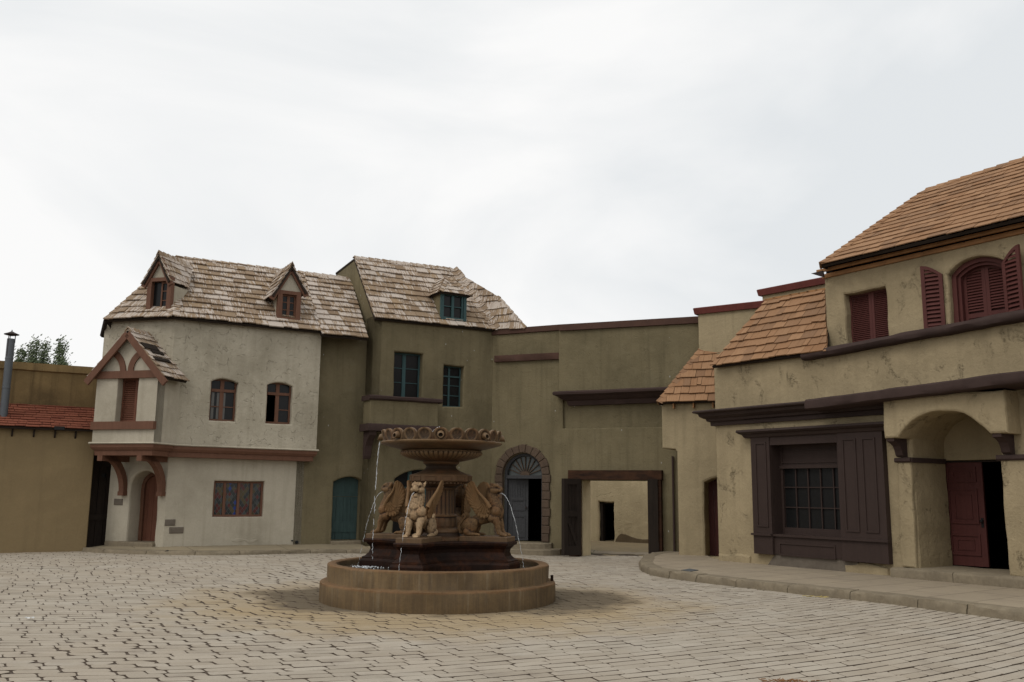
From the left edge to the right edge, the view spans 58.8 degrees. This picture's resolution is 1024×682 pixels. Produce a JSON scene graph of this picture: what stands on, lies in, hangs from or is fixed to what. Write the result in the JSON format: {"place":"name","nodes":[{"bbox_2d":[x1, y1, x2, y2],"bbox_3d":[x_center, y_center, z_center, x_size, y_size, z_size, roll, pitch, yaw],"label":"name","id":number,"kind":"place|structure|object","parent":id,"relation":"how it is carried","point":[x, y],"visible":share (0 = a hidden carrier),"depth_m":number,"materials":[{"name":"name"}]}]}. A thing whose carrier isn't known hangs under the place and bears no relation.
{"place":"outdoors","nodes":[
{"label":"outdoors","id":0,"kind":"place"},
{"bbox_2d":[95,544,369,550],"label":"pavement","id":1,"kind":"structure","parent":0,"point":[269,547],"depth_m":23.80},
{"bbox_2d":[0,552,1020,681],"bbox_3d":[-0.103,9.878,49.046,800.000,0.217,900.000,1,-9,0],"label":"ground","id":2,"kind":"structure","parent":0,"point":[59,669],"depth_m":10.83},
{"bbox_2d":[14,343,28,361],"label":"tree","id":3,"kind":"object","parent":2,"relation":"on","point":[22,352],"visible":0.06,"depth_m":40.33,"materials":[{"name":"green plant"}]},
{"bbox_2d":[19,334,45,362],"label":"tree","id":4,"kind":"object","parent":2,"relation":"on","point":[32,354],"visible":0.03,"depth_m":40.38,"materials":[{"name":"green plant"}]},
{"bbox_2d":[37,336,53,363],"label":"tree","id":5,"kind":"object","parent":2,"relation":"on","point":[43,357],"visible":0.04,"depth_m":41.38,"materials":[{"name":"green plant"}]},
{"bbox_2d":[0,330,96,552],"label":"ochre building","id":6,"kind":"structure","parent":2,"relation":"on","point":[46,434],"depth_m":23.16,"materials":[{"name":"paint"}]},
{"bbox_2d":[48,334,75,365],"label":"tree","id":7,"kind":"object","parent":2,"relation":"on","point":[60,351],"visible":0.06,"depth_m":40.31,"materials":[{"name":"green plant"}]},
{"bbox_2d":[84,250,368,550],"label":"white house","id":8,"kind":"structure","parent":2,"relation":"on","point":[205,373],"depth_m":24.40,"materials":[{"name":"paint"}]},
{"bbox_2d":[86,455,110,546],"bbox_3d":[-10.815,4.060,24.404,1.350,3.420,0.175,6,-11,-30],"label":"alley door","id":9,"kind":"structure","parent":8,"relation":"attached to","point":[98,509],"depth_m":24.23,"materials":[{"name":"brown wood"}]},
{"bbox_2d":[138,473,157,540],"bbox_3d":[-9.517,4.461,24.223,0.936,2.038,0.125,-2,-10,15],"label":"door","id":10,"kind":"structure","parent":8,"relation":"in","point":[148,501],"depth_m":24.26,"materials":[{"name":"orange paint"}]},
{"bbox_2d":[209,379,236,421],"bbox_3d":[-7.817,1.597,24.498,0.777,1.206,0.092,6,-11,-30],"label":"window","id":11,"kind":"structure","parent":8,"relation":"in","point":[223,392],"depth_m":24.49,"materials":[{"name":"brown paint"}]},
{"bbox_2d":[212,481,263,516],"bbox_3d":[-7.436,4.279,24.629,1.375,0.987,0.070,6,-11,-30],"label":"window","id":12,"kind":"structure","parent":8,"relation":"in","point":[230,498],"depth_m":24.63,"materials":[{"name":"multicoloured glass"}]},
{"bbox_2d":[265,383,290,423],"bbox_3d":[-6.512,1.729,25.243,0.785,1.213,0.092,6,-11,-30],"label":"window","id":13,"kind":"structure","parent":8,"relation":"in","point":[282,392],"depth_m":25.28,"materials":[{"name":"brown paint"}]},
{"bbox_2d":[293,255,526,545],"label":"olive house","id":14,"kind":"structure","parent":2,"relation":"on","point":[421,356],"depth_m":26.87,"materials":[{"name":"paint"}]},
{"bbox_2d":[331,477,357,539],"bbox_3d":[-4.833,4.817,26.294,0.906,1.839,0.555,1,-9,0],"label":"door","id":15,"kind":"structure","parent":14,"relation":"in","point":[344,509],"depth_m":26.25,"materials":[{"name":"teal wood"}]},
{"bbox_2d":[393,353,419,396],"bbox_3d":[-3.202,1.058,27.194,0.960,1.427,0.080,6,-11,-30],"label":"window","id":16,"kind":"structure","parent":14,"relation":"in","point":[406,366],"depth_m":27.21,"materials":[{"name":"teal paint"}]},
{"bbox_2d":[392,470,425,532],"bbox_3d":[-2.778,4.758,26.831,1.773,1.960,0.080,6,-11,-30],"label":"door","id":17,"kind":"structure","parent":14,"relation":"in","point":[403,478],"depth_m":26.69,"materials":[{"name":"teal paint"}]},
{"bbox_2d":[442,366,460,406],"bbox_3d":[-1.899,1.406,27.872,0.730,1.311,0.092,6,-11,-30],"label":"window","id":18,"kind":"structure","parent":14,"relation":"in","point":[451,375],"depth_m":27.89,"materials":[{"name":"teal paint"}]},
{"bbox_2d":[490,316,698,556],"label":"gate house","id":19,"kind":"structure","parent":2,"relation":"on","point":[576,408],"depth_m":26.86,"materials":[{"name":"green paint"}]},
{"bbox_2d":[508,479,528,539],"bbox_3d":[0.186,5.127,27.660,0.611,1.833,0.141,-1,-10,10],"label":"door","id":20,"kind":"structure","parent":19,"relation":"in","point":[518,488],"depth_m":27.68,"materials":[{"name":"grey paint"}]},
{"bbox_2d":[639,551,1023,621],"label":"kerb","id":21,"kind":"structure","parent":2,"relation":"on","point":[647,565],"depth_m":15.47,"materials":[{"name":"stone"}]},
{"bbox_2d":[656,156,1023,588],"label":"shop","id":22,"kind":"structure","parent":2,"relation":"on","point":[858,407],"depth_m":19.28,"materials":[{"name":"beige paint"}]},
{"bbox_2d":[779,443,840,536],"bbox_3d":[6.873,3.273,20.244,0.130,2.132,2.207,7,-11,-34],"label":"window","id":23,"kind":"structure","parent":22,"relation":"in","point":[809,472],"depth_m":20.47,"materials":[{"name":"brown paint"}]},
{"bbox_2d":[945,462,989,566],"bbox_3d":[9.248,3.524,18.575,0.145,2.087,0.816,8,-12,-37],"label":"door","id":24,"kind":"structure","parent":22,"relation":"in","point":[964,480],"depth_m":18.53,"materials":[{"name":"red paint"}]},
{"bbox_2d":[952,257,1010,322],"bbox_3d":[9.361,-0.919,17.959,0.260,1.508,1.226,7,-11,-34],"label":"window frame","id":25,"kind":"structure","parent":22,"relation":"in","point":[957,277],"depth_m":18.27,"materials":[{"name":"paint"}]},
{"bbox_2d":[0,550,1023,681],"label":"cobbled courtyard","id":26,"kind":"structure","parent":0,"point":[591,618],"depth_m":11.41,"materials":[{"name":"stone"}]},
{"bbox_2d":[82,547,369,554],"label":"kerb","id":27,"kind":"structure","parent":26,"relation":"on","point":[186,552],"depth_m":22.72,"materials":[{"name":"stone"}]},
{"bbox_2d":[319,427,555,614],"bbox_3d":[-1.190,2.858,15.095,3.830,2.857,3.830,1,-9,0],"label":"fountain","id":28,"kind":"object","parent":26,"relation":"on","point":[450,573],"visible":0.96,"depth_m":14.08,"materials":[{"name":"stone"}]},
{"bbox_2d":[366,480,415,538],"bbox_3d":[-1.930,2.841,15.337,0.944,0.961,0.630,-2,-10,18],"label":"griffin statue","id":29,"kind":"object","parent":28,"relation":"on","point":[392,506],"visible":0.79,"depth_m":15.18,"materials":[{"name":"stone"}]},
{"bbox_2d":[396,480,443,543],"bbox_3d":[-1.432,2.688,14.377,0.630,0.961,0.944,-2,-10,18],"label":"griffin statue","id":30,"kind":"object","parent":28,"relation":"on","point":[419,514],"visible":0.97,"depth_m":14.18,"materials":[{"name":"stone"}]},
{"bbox_2d":[455,484,470,535],"bbox_3d":[-0.957,2.933,15.827,0.630,0.961,0.944,-2,-10,18],"label":"griffin statue","id":31,"kind":"object","parent":28,"relation":"on","point":[462,505],"visible":0.35,"depth_m":15.87,"materials":[{"name":"stone"}]},
{"bbox_2d":[457,481,514,541],"bbox_3d":[-0.459,2.779,14.866,0.944,0.961,0.630,-2,-10,18],"label":"griffin statue","id":32,"kind":"object","parent":28,"relation":"on","point":[484,502],"visible":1,"depth_m":14.72,"materials":[{"name":"stone"}]},
{"bbox_2d":[758,678,819,681],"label":"dry leaves","id":33,"kind":"object","parent":26,"relation":"on","point":[789,680],"visible":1,"depth_m":8.54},
{"bbox_2d":[0,0,1023,366],"label":"sky","id":34,"kind":"structure","parent":0,"point":[577,161],"materials":[{"name":"white"}]},
{"bbox_2d":[537,540,647,555],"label":"yard floor","id":35,"kind":"structure","parent":0,"point":[609,545],"depth_m":30.58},
{"bbox_2d":[590,481,647,542],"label":"yard building","id":36,"kind":"structure","parent":35,"relation":"on","point":[619,511],"depth_m":33.02,"materials":[{"name":"paint"}]},
{"bbox_2d":[591,550,647,554],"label":"concrete path","id":37,"kind":"structure","parent":0,"point":[613,552],"depth_m":27.94,"materials":[{"name":"grey concrete"}]},
{"bbox_2d":[653,552,1023,607],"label":"pavement","id":38,"kind":"structure","parent":0,"point":[994,595],"depth_m":17.28,"materials":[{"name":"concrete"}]}
]}

